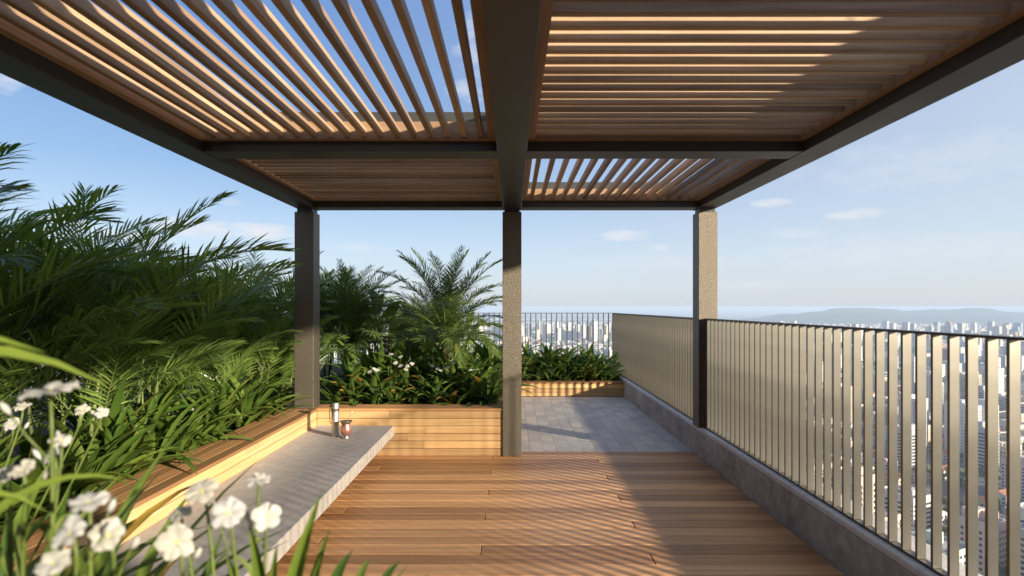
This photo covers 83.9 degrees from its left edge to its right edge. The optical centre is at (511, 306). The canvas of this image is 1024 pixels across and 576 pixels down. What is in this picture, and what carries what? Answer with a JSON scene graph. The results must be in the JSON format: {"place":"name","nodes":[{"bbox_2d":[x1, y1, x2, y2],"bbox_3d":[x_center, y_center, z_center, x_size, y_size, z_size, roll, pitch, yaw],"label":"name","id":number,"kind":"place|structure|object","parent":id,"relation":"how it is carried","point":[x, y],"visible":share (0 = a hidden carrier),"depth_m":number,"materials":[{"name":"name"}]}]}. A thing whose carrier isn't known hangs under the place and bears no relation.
{"place":"outdoors","nodes":[
{"label":"outdoors","id":0,"kind":"place"},
{"bbox_2d":[322,313,608,363],"bbox_3d":[-1.894,0.697,11.523,7.812,1.150,0.058,0,0,0],"label":"balustrade","id":1,"kind":"object","parent":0,"point":[551,332],"visible":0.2,"depth_m":11.50,"materials":[{"name":"metal"}]},
{"bbox_2d":[0,0,1023,309],"label":"sky","id":2,"kind":"structure","parent":0,"point":[924,210],"materials":[{"name":"blue"}]},
{"bbox_2d":[10,310,1023,527],"bbox_3d":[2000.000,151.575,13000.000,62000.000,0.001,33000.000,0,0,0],"label":"ground","id":3,"kind":"structure","parent":0,"point":[723,314],"depth_m":9882.19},
{"bbox_2d":[232,331,1023,575],"bbox_3d":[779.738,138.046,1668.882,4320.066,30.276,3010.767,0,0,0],"label":"city trees","id":4,"kind":"object","parent":3,"relation":"on","point":[1001,571],"visible":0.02,"depth_m":502.62,"materials":[{"name":"green plant"}]},
{"bbox_2d":[329,318,1023,379],"bbox_3d":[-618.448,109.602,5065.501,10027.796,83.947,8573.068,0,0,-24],"label":"distant city blocks","id":5,"kind":"structure","parent":3,"relation":"on","point":[1004,329],"depth_m":2391.68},
{"bbox_2d":[831,464,874,513],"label":"city building","id":6,"kind":"structure","parent":3,"relation":"on","point":[861,486],"depth_m":316.52,"materials":[{"name":"white concrete"}]},
{"bbox_2d":[898,423,914,469],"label":"city building","id":7,"kind":"structure","parent":3,"relation":"on","point":[912,446],"depth_m":526.04,"materials":[{"name":"white concrete"}]},
{"bbox_2d":[885,485,929,528],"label":"city building","id":8,"kind":"structure","parent":3,"relation":"on","point":[913,507],"depth_m":380.64,"materials":[{"name":"white concrete"}]},
{"bbox_2d":[926,529,964,564],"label":"city building","id":9,"kind":"structure","parent":3,"relation":"on","point":[961,550],"depth_m":253.40,"materials":[{"name":"white concrete"}]},
{"bbox_2d":[959,506,1005,575],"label":"city building","id":10,"kind":"structure","parent":3,"relation":"on","point":[1001,540],"depth_m":311.81,"materials":[{"name":"grey concrete"}]},
{"bbox_2d":[1001,455,1023,498],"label":"city building","id":11,"kind":"structure","parent":3,"relation":"on","point":[1003,473],"depth_m":459.25,"materials":[{"name":"grey concrete"}]},
{"bbox_2d":[1021,523,1023,575],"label":"city building","id":12,"kind":"structure","parent":3,"relation":"on","point":[1022,549],"depth_m":294.17,"materials":[{"name":"grey glass"}]},
{"bbox_2d":[481,396,621,550],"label":"terrace floor","id":13,"kind":"structure","parent":0,"point":[566,396],"depth_m":10.21,"materials":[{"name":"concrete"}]},
{"bbox_2d":[0,364,356,571],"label":"planter box","id":14,"kind":"object","parent":13,"relation":"on","point":[225,460],"visible":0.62,"depth_m":4.10,"materials":[{"name":"wood"}]},
{"bbox_2d":[0,419,47,512],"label":"strap leaf plant","id":15,"kind":"object","parent":14,"relation":"on","point":[5,439],"visible":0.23,"depth_m":3.11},
{"bbox_2d":[0,434,100,532],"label":"strap leaf plant","id":16,"kind":"object","parent":14,"relation":"on","point":[3,451],"visible":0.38,"depth_m":2.90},
{"bbox_2d":[0,402,120,565],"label":"flowering plant","id":17,"kind":"object","parent":14,"relation":"on","point":[12,426],"visible":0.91,"depth_m":1.55,"materials":[{"name":"green plant"}]},
{"bbox_2d":[0,411,138,520],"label":"strap leaf plant","id":18,"kind":"object","parent":14,"relation":"on","point":[32,474],"visible":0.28,"depth_m":3.04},
{"bbox_2d":[3,412,135,486],"bbox_3d":[-2.804,0.911,3.345,0.915,0.489,0.940,0,0,27],"label":"strap leaf plant","id":19,"kind":"object","parent":14,"relation":"on","point":[24,446],"visible":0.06,"depth_m":3.44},
{"bbox_2d":[0,142,157,335],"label":"feather palm","id":20,"kind":"object","parent":14,"relation":"on","point":[23,231],"visible":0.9,"depth_m":2.83,"materials":[{"name":"plant"}]},
{"bbox_2d":[0,374,201,464],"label":"strap leaf plant","id":21,"kind":"object","parent":14,"relation":"on","point":[107,421],"visible":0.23,"depth_m":3.87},
{"bbox_2d":[0,185,205,462],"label":"feather palm","id":22,"kind":"object","parent":14,"relation":"on","point":[12,369],"visible":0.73,"depth_m":3.30,"materials":[{"name":"plant"}]},
{"bbox_2d":[8,415,197,501],"bbox_3d":[-2.487,0.903,3.316,0.881,0.504,1.157,0,0,33],"label":"strap leaf plant","id":23,"kind":"object","parent":14,"relation":"on","point":[110,463],"visible":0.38,"depth_m":3.40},
{"bbox_2d":[57,403,206,488],"bbox_3d":[-2.516,0.903,3.567,0.943,0.504,0.969,0,0,17],"label":"strap leaf plant","id":24,"kind":"object","parent":14,"relation":"on","point":[110,438],"visible":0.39,"depth_m":3.65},
{"bbox_2d":[42,309,242,425],"bbox_3d":[-3.139,0.516,4.907,1.490,1.286,1.696,0,0,-32],"label":"feather palm","id":25,"kind":"object","parent":14,"relation":"on","point":[180,376],"visible":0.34,"depth_m":4.65,"materials":[{"name":"plant"}]},
{"bbox_2d":[43,243,251,410],"bbox_3d":[-3.661,0.260,5.818,2.359,1.810,1.992,0,0,-38],"label":"feather palm","id":26,"kind":"object","parent":14,"relation":"on","point":[135,403],"visible":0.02,"depth_m":5.83,"materials":[{"name":"plant"}]},
{"bbox_2d":[0,191,301,453],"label":"feather palm","id":27,"kind":"object","parent":14,"relation":"on","point":[118,331],"visible":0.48,"depth_m":3.69,"materials":[{"name":"plant"}]},
{"bbox_2d":[82,388,219,473],"bbox_3d":[-2.508,0.847,3.906,0.927,0.617,1.106,0,0,-39],"label":"strap leaf plant","id":28,"kind":"object","parent":14,"relation":"on","point":[149,436],"visible":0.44,"depth_m":3.96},
{"bbox_2d":[7,182,304,445],"bbox_3d":[-3.034,0.156,4.210,2.634,2.021,2.224,0,0,10],"label":"feather palm","id":29,"kind":"object","parent":14,"relation":"on","point":[157,351],"visible":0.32,"depth_m":4.22,"materials":[{"name":"plant"}]},
{"bbox_2d":[16,232,297,418],"bbox_3d":[-3.063,0.281,4.994,2.292,1.753,2.077,0,0,-28],"label":"feather palm","id":30,"kind":"object","parent":14,"relation":"on","point":[216,278],"visible":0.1,"depth_m":4.88,"materials":[{"name":"plant"}]},
{"bbox_2d":[122,370,219,441],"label":"strap leaf plant","id":31,"kind":"object","parent":14,"relation":"on","point":[161,399],"visible":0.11,"depth_m":4.60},
{"bbox_2d":[56,259,287,415],"bbox_3d":[-3.381,0.301,5.454,2.288,1.731,2.263,0,0,-27],"label":"feather palm","id":32,"kind":"object","parent":14,"relation":"on","point":[247,309],"visible":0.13,"depth_m":5.50,"materials":[{"name":"plant"}]},
{"bbox_2d":[87,391,260,464],"bbox_3d":[-2.486,0.898,4.259,0.900,0.514,1.181,0,0,1],"label":"strap leaf plant","id":33,"kind":"object","parent":14,"relation":"on","point":[186,444],"visible":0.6,"depth_m":4.29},
{"bbox_2d":[164,382,245,432],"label":"strap leaf plant","id":34,"kind":"object","parent":14,"relation":"on","point":[201,394],"visible":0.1,"depth_m":4.95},
{"bbox_2d":[161,388,254,452],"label":"strap leaf plant","id":35,"kind":"object","parent":14,"relation":"on","point":[189,414],"visible":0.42,"depth_m":4.55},
{"bbox_2d":[163,371,273,438],"bbox_3d":[-2.587,0.846,4.991,1.108,0.618,0.929,0,0,36],"label":"strap leaf plant","id":36,"kind":"object","parent":14,"relation":"on","point":[218,410],"visible":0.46,"depth_m":4.90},
{"bbox_2d":[108,250,333,388],"bbox_3d":[-3.241,0.186,6.870,2.258,1.949,2.570,0,0,12],"label":"feather palm","id":37,"kind":"object","parent":14,"relation":"on","point":[266,292],"visible":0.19,"depth_m":6.42,"materials":[{"name":"plant"}]},
{"bbox_2d":[158,303,302,427],"bbox_3d":[-2.772,0.559,5.456,1.326,1.205,1.570,0,0,-42],"label":"feather palm","id":38,"kind":"object","parent":14,"relation":"on","point":[216,368],"visible":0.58,"depth_m":5.32,"materials":[{"name":"plant"}]},
{"bbox_2d":[182,357,288,424],"bbox_3d":[-2.736,0.796,5.551,1.287,0.718,1.079,0,0,40],"label":"strap leaf plant","id":39,"kind":"object","parent":14,"relation":"on","point":[237,375],"visible":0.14,"depth_m":5.66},
{"bbox_2d":[111,425,393,575],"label":"bench","id":40,"kind":"object","parent":14,"relation":"attached to","point":[303,470],"visible":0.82,"depth_m":3.90,"materials":[{"name":"concrete"}]},
{"bbox_2d":[329,403,338,436],"bbox_3d":[-1.712,1.091,5.513,0.085,0.320,0.074,0,0,37],"label":"thermos flask","id":41,"kind":"object","parent":40,"relation":"on","point":[334,422],"visible":1,"depth_m":5.48,"materials":[{"name":"metal"}]},
{"bbox_2d":[340,420,352,438],"bbox_3d":[-1.577,1.167,5.420,0.120,0.167,0.120,0,0,0],"label":"mate cup","id":42,"kind":"object","parent":40,"relation":"on","point":[346,429],"visible":1,"depth_m":5.39,"materials":[{"name":"orange metal"}]},
{"bbox_2d":[211,307,302,388],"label":"feather palm","id":43,"kind":"object","parent":14,"relation":"on","point":[264,355],"visible":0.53,"depth_m":6.06,"materials":[{"name":"plant"}]},
{"bbox_2d":[193,369,323,429],"bbox_3d":[-2.473,0.864,5.318,1.016,0.581,1.334,0,0,34],"label":"strap leaf plant","id":44,"kind":"object","parent":14,"relation":"on","point":[248,403],"visible":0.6,"depth_m":5.36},
{"bbox_2d":[238,376,312,419],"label":"strap leaf plant","id":45,"kind":"object","parent":14,"relation":"on","point":[267,403],"visible":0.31,"depth_m":5.63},
{"bbox_2d":[242,363,323,405],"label":"strap leaf plant","id":46,"kind":"object","parent":14,"relation":"on","point":[280,386],"visible":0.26,"depth_m":6.60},
{"bbox_2d":[202,251,375,394],"bbox_3d":[-2.766,0.214,7.397,2.096,1.904,2.482,0,0,25],"label":"feather palm","id":47,"kind":"object","parent":14,"relation":"on","point":[290,327],"visible":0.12,"depth_m":7.08,"materials":[{"name":"plant"}]},
{"bbox_2d":[242,315,339,402],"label":"feather palm","id":48,"kind":"object","parent":14,"relation":"on","point":[289,354],"visible":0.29,"depth_m":6.73,"materials":[{"name":"plant"}]},
{"bbox_2d":[242,266,392,385],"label":"feather palm","id":49,"kind":"object","parent":14,"relation":"on","point":[325,288],"visible":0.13,"depth_m":7.98,"materials":[{"name":"plant"}]},
{"bbox_2d":[521,378,623,395],"bbox_3d":[0.931,1.454,10.731,2.062,0.242,1.418,0,0,0],"label":"planter box","id":50,"kind":"object","parent":13,"relation":"on","point":[599,387],"visible":0.62,"depth_m":10.03,"materials":[{"name":"wood"}]},
{"bbox_2d":[523,349,568,380],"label":"lily plant","id":51,"kind":"object","parent":50,"relation":"on","point":[535,369],"visible":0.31,"depth_m":10.40,"materials":[{"name":"green plant"}]},
{"bbox_2d":[529,345,570,379],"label":"lily plant","id":52,"kind":"object","parent":50,"relation":"on","point":[548,356],"visible":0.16,"depth_m":10.54,"materials":[{"name":"green plant"}]},
{"bbox_2d":[532,362,570,381],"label":"lily plant","id":53,"kind":"object","parent":50,"relation":"in","point":[551,375],"visible":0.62,"depth_m":10.33,"materials":[{"name":"green plant"}]},
{"bbox_2d":[548,353,589,380],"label":"lily plant","id":54,"kind":"object","parent":50,"relation":"on","point":[566,377],"visible":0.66,"depth_m":10.34,"materials":[{"name":"green plant"}]},
{"bbox_2d":[540,345,597,379],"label":"lily plant","id":55,"kind":"object","parent":50,"relation":"on","point":[570,356],"visible":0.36,"depth_m":10.56,"materials":[{"name":"green plant"}]},
{"bbox_2d":[567,357,604,380],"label":"lily plant","id":56,"kind":"object","parent":50,"relation":"on","point":[582,372],"visible":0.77,"depth_m":10.31,"materials":[{"name":"green plant"}]},
{"bbox_2d":[569,361,618,380],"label":"lily plant","id":57,"kind":"object","parent":50,"relation":"in","point":[591,376],"visible":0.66,"depth_m":10.29,"materials":[{"name":"green plant"}]},
{"bbox_2d":[574,344,620,376],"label":"lily plant","id":58,"kind":"object","parent":50,"relation":"on","point":[592,361],"visible":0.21,"depth_m":10.69,"materials":[{"name":"green plant"}]},
{"bbox_2d":[590,354,626,380],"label":"lily plant","id":59,"kind":"object","parent":50,"relation":"on","point":[605,377],"visible":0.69,"depth_m":10.35,"materials":[{"name":"green plant"}]},
{"bbox_2d":[612,372,982,575],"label":"parapet wall","id":60,"kind":"structure","parent":13,"relation":"on","point":[844,545],"depth_m":3.97,"materials":[{"name":"concrete"}]},
{"bbox_2d":[612,313,692,419],"bbox_3d":[2.043,0.697,8.850,0.058,1.150,5.280,0,0,0],"label":"balustrade","id":61,"kind":"object","parent":60,"relation":"on","point":[655,355],"visible":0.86,"depth_m":7.82,"materials":[{"name":"metal"}]},
{"bbox_2d":[704,318,1023,575],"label":"balustrade","id":62,"kind":"object","parent":60,"relation":"on","point":[759,391],"visible":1,"depth_m":3.26,"materials":[{"name":"metal"}]},
{"bbox_2d":[266,452,845,575],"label":"deck floor","id":63,"kind":"structure","parent":0,"point":[618,513],"depth_m":4.16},
{"bbox_2d":[317,367,502,455],"bbox_3d":[-1.249,1.325,8.707,2.302,0.501,5.386,0,0,0],"label":"planter box","id":64,"kind":"object","parent":63,"relation":"on","point":[426,429],"visible":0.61,"depth_m":6.02,"materials":[{"name":"wood"}]},
{"bbox_2d":[320,383,355,403],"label":"lily plant","id":65,"kind":"object","parent":64,"relation":"on","point":[327,395],"visible":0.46,"depth_m":6.42,"materials":[{"name":"green plant"}]},
{"bbox_2d":[281,259,418,369],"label":"date palm","id":66,"kind":"object","parent":64,"relation":"on","point":[354,319],"visible":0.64,"depth_m":7.62,"materials":[{"name":"plant"}]},
{"bbox_2d":[320,377,379,406],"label":"lily plant","id":67,"kind":"object","parent":64,"relation":"on","point":[353,398],"visible":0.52,"depth_m":6.37,"materials":[{"name":"green plant"}]},
{"bbox_2d":[320,353,389,401],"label":"lily plant","id":68,"kind":"object","parent":64,"relation":"on","point":[351,370],"visible":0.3,"depth_m":6.72,"materials":[{"name":"green plant"}]},
{"bbox_2d":[324,361,420,401],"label":"lily plant","id":69,"kind":"object","parent":64,"relation":"on","point":[373,383],"visible":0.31,"depth_m":6.63,"materials":[{"name":"green plant"}]},
{"bbox_2d":[346,378,398,403],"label":"lily plant","id":70,"kind":"object","parent":64,"relation":"on","point":[377,397],"visible":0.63,"depth_m":6.38,"materials":[{"name":"green plant"}]},
{"bbox_2d":[322,328,426,387],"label":"strap leaf plant","id":71,"kind":"object","parent":64,"relation":"on","point":[365,362],"visible":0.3,"depth_m":7.19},
{"bbox_2d":[329,351,429,398],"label":"lily plant","id":72,"kind":"object","parent":64,"relation":"on","point":[389,382],"visible":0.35,"depth_m":6.74,"materials":[{"name":"green plant"}]},
{"bbox_2d":[352,289,420,367],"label":"broad leaf plant","id":73,"kind":"object","parent":64,"relation":"on","point":[389,310],"visible":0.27,"depth_m":8.17,"materials":[{"name":"plant"}]},
{"bbox_2d":[368,385,419,403],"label":"lily plant","id":74,"kind":"object","parent":64,"relation":"on","point":[387,393],"visible":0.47,"depth_m":6.41,"materials":[{"name":"green plant"}]},
{"bbox_2d":[359,342,450,388],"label":"strap leaf plant","id":75,"kind":"object","parent":64,"relation":"on","point":[401,351],"visible":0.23,"depth_m":7.07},
{"bbox_2d":[369,358,453,400],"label":"lily plant","id":76,"kind":"object","parent":64,"relation":"on","point":[407,380],"visible":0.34,"depth_m":6.73,"materials":[{"name":"green plant"}]},
{"bbox_2d":[382,375,448,404],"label":"lily plant","id":77,"kind":"object","parent":64,"relation":"on","point":[415,399],"visible":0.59,"depth_m":6.41,"materials":[{"name":"green plant"}]},
{"bbox_2d":[384,292,454,357],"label":"date palm","id":78,"kind":"object","parent":64,"relation":"on","point":[416,318],"visible":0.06,"depth_m":9.76,"materials":[{"name":"plant"}]},
{"bbox_2d":[377,313,464,360],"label":"feather palm","id":79,"kind":"object","parent":64,"relation":"on","point":[420,344],"visible":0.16,"depth_m":8.93,"materials":[{"name":"plant"}]},
{"bbox_2d":[406,374,458,403],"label":"lily plant","id":80,"kind":"object","parent":64,"relation":"on","point":[432,393],"visible":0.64,"depth_m":6.41,"materials":[{"name":"green plant"}]},
{"bbox_2d":[368,244,502,366],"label":"date palm","id":81,"kind":"object","parent":64,"relation":"on","point":[444,324],"visible":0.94,"depth_m":7.53,"materials":[{"name":"plant"}]},
{"bbox_2d":[373,341,497,391],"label":"strap leaf plant","id":82,"kind":"object","parent":64,"relation":"on","point":[435,354],"visible":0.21,"depth_m":7.18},
{"bbox_2d":[396,362,474,397],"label":"lily plant","id":83,"kind":"object","parent":64,"relation":"on","point":[435,381],"visible":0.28,"depth_m":6.63,"materials":[{"name":"green plant"}]},
{"bbox_2d":[424,381,487,405],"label":"lily plant","id":84,"kind":"object","parent":64,"relation":"on","point":[451,401],"visible":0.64,"depth_m":6.38,"materials":[{"name":"green plant"}]},
{"bbox_2d":[403,328,522,383],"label":"strap leaf plant","id":85,"kind":"object","parent":64,"relation":"on","point":[456,369],"visible":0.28,"depth_m":7.05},
{"bbox_2d":[427,354,502,400],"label":"lily plant","id":86,"kind":"object","parent":64,"relation":"on","point":[470,381],"visible":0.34,"depth_m":6.68,"materials":[{"name":"green plant"}]},
{"bbox_2d":[427,354,502,401],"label":"lily plant","id":87,"kind":"object","parent":64,"relation":"on","point":[444,374],"visible":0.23,"depth_m":6.79,"materials":[{"name":"green plant"}]},
{"bbox_2d":[442,377,502,406],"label":"lily plant","id":88,"kind":"object","parent":64,"relation":"on","point":[469,402],"visible":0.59,"depth_m":6.38,"materials":[{"name":"green plant"}]},
{"bbox_2d":[460,376,502,406],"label":"lily plant","id":89,"kind":"object","parent":64,"relation":"on","point":[485,392],"visible":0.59,"depth_m":6.41,"materials":[{"name":"green plant"}]},
{"bbox_2d":[451,341,529,377],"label":"strap leaf plant","id":90,"kind":"object","parent":64,"relation":"on","point":[485,353],"visible":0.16,"depth_m":8.00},
{"bbox_2d":[448,351,532,383],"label":"strap leaf plant","id":91,"kind":"object","parent":64,"relation":"on","point":[484,361],"visible":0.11,"depth_m":7.25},
{"bbox_2d":[442,362,539,400],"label":"lily plant","id":92,"kind":"object","parent":64,"relation":"on","point":[495,387],"visible":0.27,"depth_m":6.71,"materials":[{"name":"green plant"}]},
{"bbox_2d":[0,0,1023,455],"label":"pergola","id":93,"kind":"object","parent":63,"relation":"on","point":[746,96],"visible":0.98,"depth_m":3.04,"materials":[{"name":"wood"}]},
{"bbox_3d":[-1.081,1.339,0.350,1.956,0.472,1.300,0,0,0],"label":"planter box","id":94,"kind":"object","parent":63,"relation":"on","visible":0},
{"bbox_2d":[0,430,72,575],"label":"flowering plant","id":95,"kind":"object","parent":94,"relation":"in","point":[24,468],"visible":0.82,"depth_m":0.86,"materials":[{"name":"white plant"}]},
{"bbox_2d":[0,381,79,575],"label":"flowering plant","id":96,"kind":"object","parent":94,"relation":"on","point":[47,529],"visible":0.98,"depth_m":0.80,"materials":[{"name":"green plant"}]},
{"bbox_2d":[25,544,71,575],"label":"strap leaf plant","id":97,"kind":"object","parent":94,"relation":"in","point":[33,563],"visible":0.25,"depth_m":1.46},
{"bbox_2d":[0,337,125,512],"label":"strap leaf plant","id":98,"kind":"object","parent":94,"relation":"in","point":[11,498],"visible":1,"depth_m":0.74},
{"bbox_2d":[33,491,139,575],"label":"flowering plant","id":99,"kind":"object","parent":94,"relation":"in","point":[111,530],"visible":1,"depth_m":0.71,"materials":[{"name":"white plant"}]},
{"bbox_2d":[0,454,208,575],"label":"strap leaf plant","id":100,"kind":"object","parent":94,"relation":"in","point":[132,526],"visible":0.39,"depth_m":1.75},
{"bbox_2d":[14,469,256,575],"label":"strap leaf plant","id":101,"kind":"object","parent":94,"relation":"in","point":[67,570],"visible":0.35,"depth_m":1.52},
{"bbox_2d":[0,441,286,575],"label":"strap leaf plant","id":102,"kind":"object","parent":94,"relation":"in","point":[102,564],"visible":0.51,"depth_m":1.33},
{"bbox_2d":[77,528,223,575],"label":"strap leaf plant","id":103,"kind":"object","parent":94,"relation":"in","point":[207,570],"visible":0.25,"depth_m":1.05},
{"bbox_2d":[57,490,288,575],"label":"strap leaf plant","id":104,"kind":"object","parent":94,"relation":"in","point":[217,565],"visible":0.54,"depth_m":1.25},
{"bbox_2d":[225,488,330,575],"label":"strap leaf plant","id":105,"kind":"object","parent":94,"relation":"in","point":[297,565],"visible":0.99,"depth_m":0.95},
{"bbox_2d":[153,472,407,575],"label":"flowering plant","id":106,"kind":"object","parent":94,"relation":"in","point":[265,516],"visible":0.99,"depth_m":0.89,"materials":[{"name":"white plant"}]},
{"bbox_2d":[331,550,427,575],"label":"strap leaf plant","id":107,"kind":"object","parent":94,"relation":"in","point":[339,569],"visible":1,"depth_m":0.95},
{"bbox_2d":[521,397,691,451],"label":"paving floor","id":108,"kind":"structure","parent":0,"point":[586,424],"depth_m":7.45,"materials":[{"name":"stone"}]},
{"bbox_2d":[464,308,1023,323],"bbox_3d":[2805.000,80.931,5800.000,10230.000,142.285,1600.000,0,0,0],"label":"hills","id":109,"kind":"structure","parent":0,"point":[879,316],"depth_m":5287.51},
{"bbox_2d":[898,394,927,454],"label":"city building","id":110,"kind":"structure","parent":0,"point":[912,409],"depth_m":585.25,"materials":[{"name":"grey glass"}]},
{"bbox_2d":[944,399,980,457],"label":"city building","id":111,"kind":"structure","parent":0,"point":[961,421],"depth_m":572.28,"materials":[{"name":"grey glass"}]},
{"bbox_2d":[964,420,998,469],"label":"city building","id":112,"kind":"structure","parent":0,"point":[981,442],"depth_m":527.90,"materials":[{"name":"grey glass"}]},
{"bbox_2d":[983,367,1003,392],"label":"city building","id":113,"kind":"structure","parent":0,"point":[1000,380],"depth_m":858.85,"materials":[{"name":"white glass"}]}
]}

